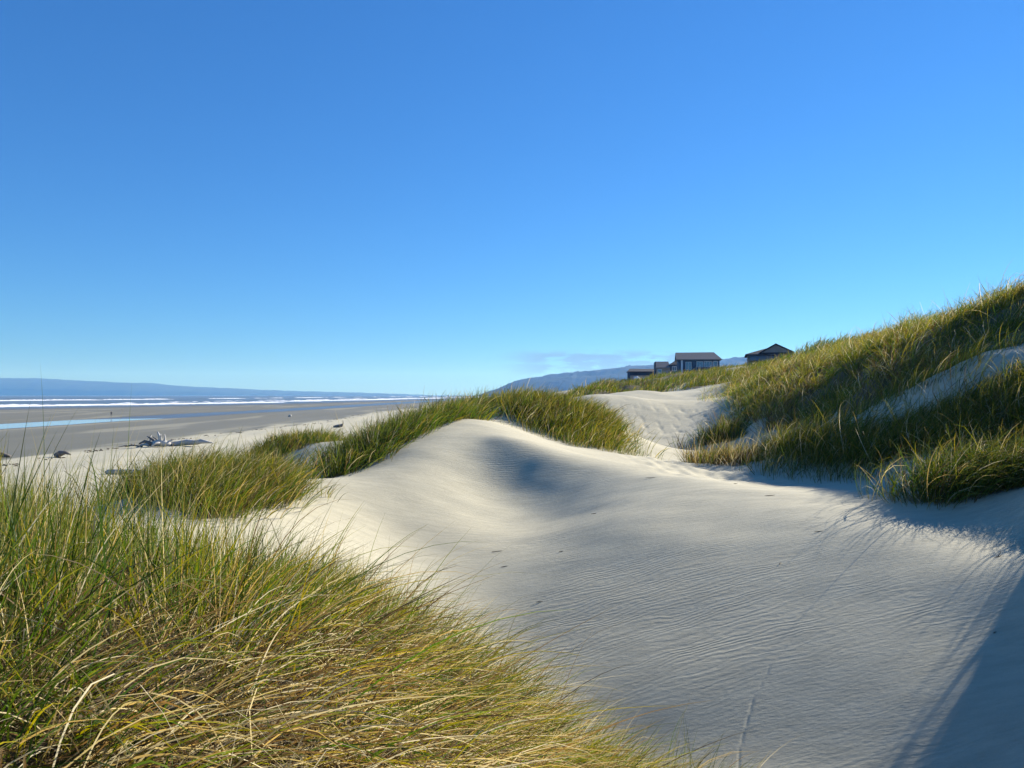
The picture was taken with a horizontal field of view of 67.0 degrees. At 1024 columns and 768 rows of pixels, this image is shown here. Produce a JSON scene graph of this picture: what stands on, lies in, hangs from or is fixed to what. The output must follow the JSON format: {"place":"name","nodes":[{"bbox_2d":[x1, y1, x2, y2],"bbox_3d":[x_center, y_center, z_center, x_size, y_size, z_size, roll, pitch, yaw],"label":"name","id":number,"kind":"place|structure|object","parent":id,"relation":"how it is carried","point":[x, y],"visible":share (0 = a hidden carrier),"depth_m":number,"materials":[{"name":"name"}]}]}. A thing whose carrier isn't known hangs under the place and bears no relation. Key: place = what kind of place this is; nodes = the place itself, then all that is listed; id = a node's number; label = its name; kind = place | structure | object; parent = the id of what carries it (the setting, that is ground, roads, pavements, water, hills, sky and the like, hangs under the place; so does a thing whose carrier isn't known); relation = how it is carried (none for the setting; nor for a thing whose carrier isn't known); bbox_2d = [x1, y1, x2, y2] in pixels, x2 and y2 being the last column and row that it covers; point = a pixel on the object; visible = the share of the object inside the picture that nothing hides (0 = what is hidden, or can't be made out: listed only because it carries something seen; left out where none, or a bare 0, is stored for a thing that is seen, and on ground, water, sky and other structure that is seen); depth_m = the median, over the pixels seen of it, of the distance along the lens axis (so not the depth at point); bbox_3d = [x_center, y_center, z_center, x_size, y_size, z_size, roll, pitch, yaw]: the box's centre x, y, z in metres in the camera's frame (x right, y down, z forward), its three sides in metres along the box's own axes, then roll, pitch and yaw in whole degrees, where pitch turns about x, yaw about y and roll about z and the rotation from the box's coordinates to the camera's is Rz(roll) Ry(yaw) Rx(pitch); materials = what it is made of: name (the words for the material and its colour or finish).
{"place":"outdoors","nodes":[
{"label":"outdoors","id":0,"kind":"place"},
{"bbox_2d":[60,426,346,523],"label":"beach grass","id":1,"kind":"structure","parent":0,"point":[253,475],"depth_m":10.26,"materials":[{"name":"green plant"}]},
{"bbox_2d":[0,378,416,394],"bbox_3d":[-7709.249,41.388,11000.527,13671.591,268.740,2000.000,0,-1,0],"label":"distant hills","id":2,"kind":"structure","parent":0,"point":[22,386],"depth_m":10235.65,"materials":[{"name":"blue"}]},
{"bbox_2d":[0,396,469,406],"bbox_3d":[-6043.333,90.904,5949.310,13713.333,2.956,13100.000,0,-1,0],"label":"sea","id":3,"kind":"structure","parent":0,"point":[31,405],"depth_m":649.70,"materials":[{"name":"blue liquid"}]},
{"bbox_2d":[0,366,796,767],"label":"beach grass","id":4,"kind":"structure","parent":0,"point":[44,524],"depth_m":2.37,"materials":[{"name":"green plant"}]},
{"bbox_2d":[271,384,530,478],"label":"beach grass","id":5,"kind":"structure","parent":0,"point":[379,440],"depth_m":15.17,"materials":[{"name":"green plant"}]},
{"bbox_2d":[0,298,1023,767],"bbox_3d":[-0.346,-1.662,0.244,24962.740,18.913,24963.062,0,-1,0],"label":"sand ground","id":6,"kind":"structure","parent":0,"point":[854,628],"depth_m":8.54,"materials":[{"name":"beige sand"}]},
{"bbox_2d":[0,452,10,456],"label":"driftwood log","id":7,"kind":"object","parent":6,"relation":"on","point":[5,454],"visible":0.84,"depth_m":81.94,"materials":[{"name":"grey wood"}]},
{"bbox_2d":[54,451,70,456],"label":"driftwood log","id":8,"kind":"object","parent":6,"relation":"on","point":[59,453],"visible":0.95,"depth_m":81.20,"materials":[{"name":"grey wood"}]},
{"bbox_2d":[0,418,164,428],"bbox_3d":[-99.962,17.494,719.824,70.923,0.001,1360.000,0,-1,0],"label":"tide pool","id":9,"kind":"structure","parent":6,"relation":"on","point":[22,425],"depth_m":203.81,"materials":[{"name":"blue liquid"}]},
{"bbox_2d":[105,469,151,473],"bbox_3d":[-30.765,7.253,63.545,4.946,0.550,0.488,0,-1,-10],"label":"driftwood log","id":10,"kind":"object","parent":6,"relation":"on","point":[113,470],"visible":0.25,"depth_m":63.16,"materials":[{"name":"grey wood"}]},
{"bbox_2d":[119,432,212,447],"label":"driftwood stump","id":11,"kind":"object","parent":6,"relation":"on","point":[159,441],"visible":0.92,"depth_m":95.82,"materials":[{"name":"grey wood"}]},
{"bbox_2d":[2,409,408,465],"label":"seaweed wrack","id":12,"kind":"object","parent":6,"relation":"on","point":[134,444],"visible":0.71,"depth_m":93.70,"materials":[{"name":"brown plant"}]},
{"bbox_2d":[244,424,352,458],"bbox_3d":[-6.977,2.434,25.619,5.018,2.577,7.466,0,-1,0],"label":"grass clump","id":13,"kind":"object","parent":6,"relation":"on","point":[299,438],"visible":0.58,"depth_m":23.51,"materials":[{"name":"green plant"}]},
{"bbox_2d":[0,499,748,767],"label":"dead grass thatch","id":14,"kind":"object","parent":6,"relation":"on","point":[244,723],"visible":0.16,"depth_m":2.19,"materials":[{"name":"plant"}]},
{"bbox_2d":[626,369,653,381],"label":"beach house","id":15,"kind":"structure","parent":6,"relation":"on","point":[640,373],"depth_m":236.03,"materials":[{"name":"grey wood"}]},
{"bbox_2d":[561,362,746,398],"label":"beach grass","id":16,"kind":"structure","parent":6,"relation":"on","point":[659,384],"depth_m":87.65,"materials":[{"name":"green plant"}]},
{"bbox_2d":[654,361,676,374],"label":"beach house","id":17,"kind":"structure","parent":6,"relation":"on","point":[661,367],"depth_m":216.33,"materials":[{"name":"grey wood"}]},
{"bbox_2d":[675,352,721,373],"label":"beach house","id":18,"kind":"structure","parent":6,"relation":"on","point":[689,360],"depth_m":200.45,"materials":[{"name":"grey wood"}]},
{"bbox_2d":[685,362,690,369],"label":"window","id":19,"kind":"structure","parent":18,"relation":"in","point":[687,364],"depth_m":200.44,"materials":[{"name":"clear glass"}]},
{"bbox_2d":[697,361,702,366],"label":"window","id":20,"kind":"structure","parent":18,"relation":"in","point":[699,363],"depth_m":200.00,"materials":[{"name":"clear glass"}]},
{"bbox_2d":[704,361,711,366],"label":"window","id":21,"kind":"structure","parent":18,"relation":"in","point":[706,363],"depth_m":199.70,"materials":[{"name":"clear glass"}]},
{"bbox_2d":[667,409,756,449],"bbox_3d":[6.615,1.404,24.210,2.807,1.355,3.130,1,-1,-43],"label":"grass clump","id":22,"kind":"object","parent":6,"relation":"on","point":[728,430],"visible":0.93,"depth_m":24.14,"materials":[{"name":"green plant"}]},
{"bbox_2d":[671,426,780,465],"bbox_3d":[4.991,1.374,16.859,3.316,1.103,3.236,0,-1,-20],"label":"grass clump","id":23,"kind":"object","parent":6,"relation":"on","point":[724,456],"visible":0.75,"depth_m":16.29,"materials":[{"name":"green plant"}]},
{"bbox_2d":[745,343,793,365],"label":"beach house","id":24,"kind":"structure","parent":6,"relation":"on","point":[774,350],"depth_m":149.37,"materials":[{"name":"grey wood"}]},
{"bbox_2d":[657,308,942,391],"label":"beach grass","id":25,"kind":"structure","parent":6,"relation":"on","point":[708,378],"depth_m":54.73,"materials":[{"name":"green plant"}]},
{"bbox_2d":[696,263,1023,434],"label":"beach grass","id":26,"kind":"structure","parent":6,"relation":"on","point":[744,386],"depth_m":19.99,"materials":[{"name":"green plant"}]},
{"bbox_2d":[742,344,1023,476],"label":"beach grass","id":27,"kind":"structure","parent":6,"relation":"on","point":[895,430],"depth_m":13.05,"materials":[{"name":"green plant"}]},
{"bbox_2d":[854,348,1023,508],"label":"grass clump","id":28,"kind":"object","parent":6,"relation":"on","point":[960,471],"visible":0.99,"depth_m":9.76,"materials":[{"name":"green plant"}]},
{"bbox_2d":[0,0,1023,394],"label":"sky","id":29,"kind":"structure","parent":0,"point":[363,196],"materials":[{"name":"blue"}]},
{"bbox_2d":[482,379,669,457],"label":"beach grass","id":30,"kind":"structure","parent":0,"point":[564,410],"depth_m":20.46,"materials":[{"name":"green plant"}]},
{"bbox_2d":[478,357,746,395],"bbox_3d":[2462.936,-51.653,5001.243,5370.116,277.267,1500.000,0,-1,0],"label":"headland","id":31,"kind":"structure","parent":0,"point":[564,381],"depth_m":4563.41,"materials":[{"name":"blue"}]},
{"bbox_2d":[496,325,1023,482],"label":"sparse grass","id":32,"kind":"structure","parent":0,"point":[915,382],"depth_m":14.58,"materials":[{"name":"green plant"}]}
]}

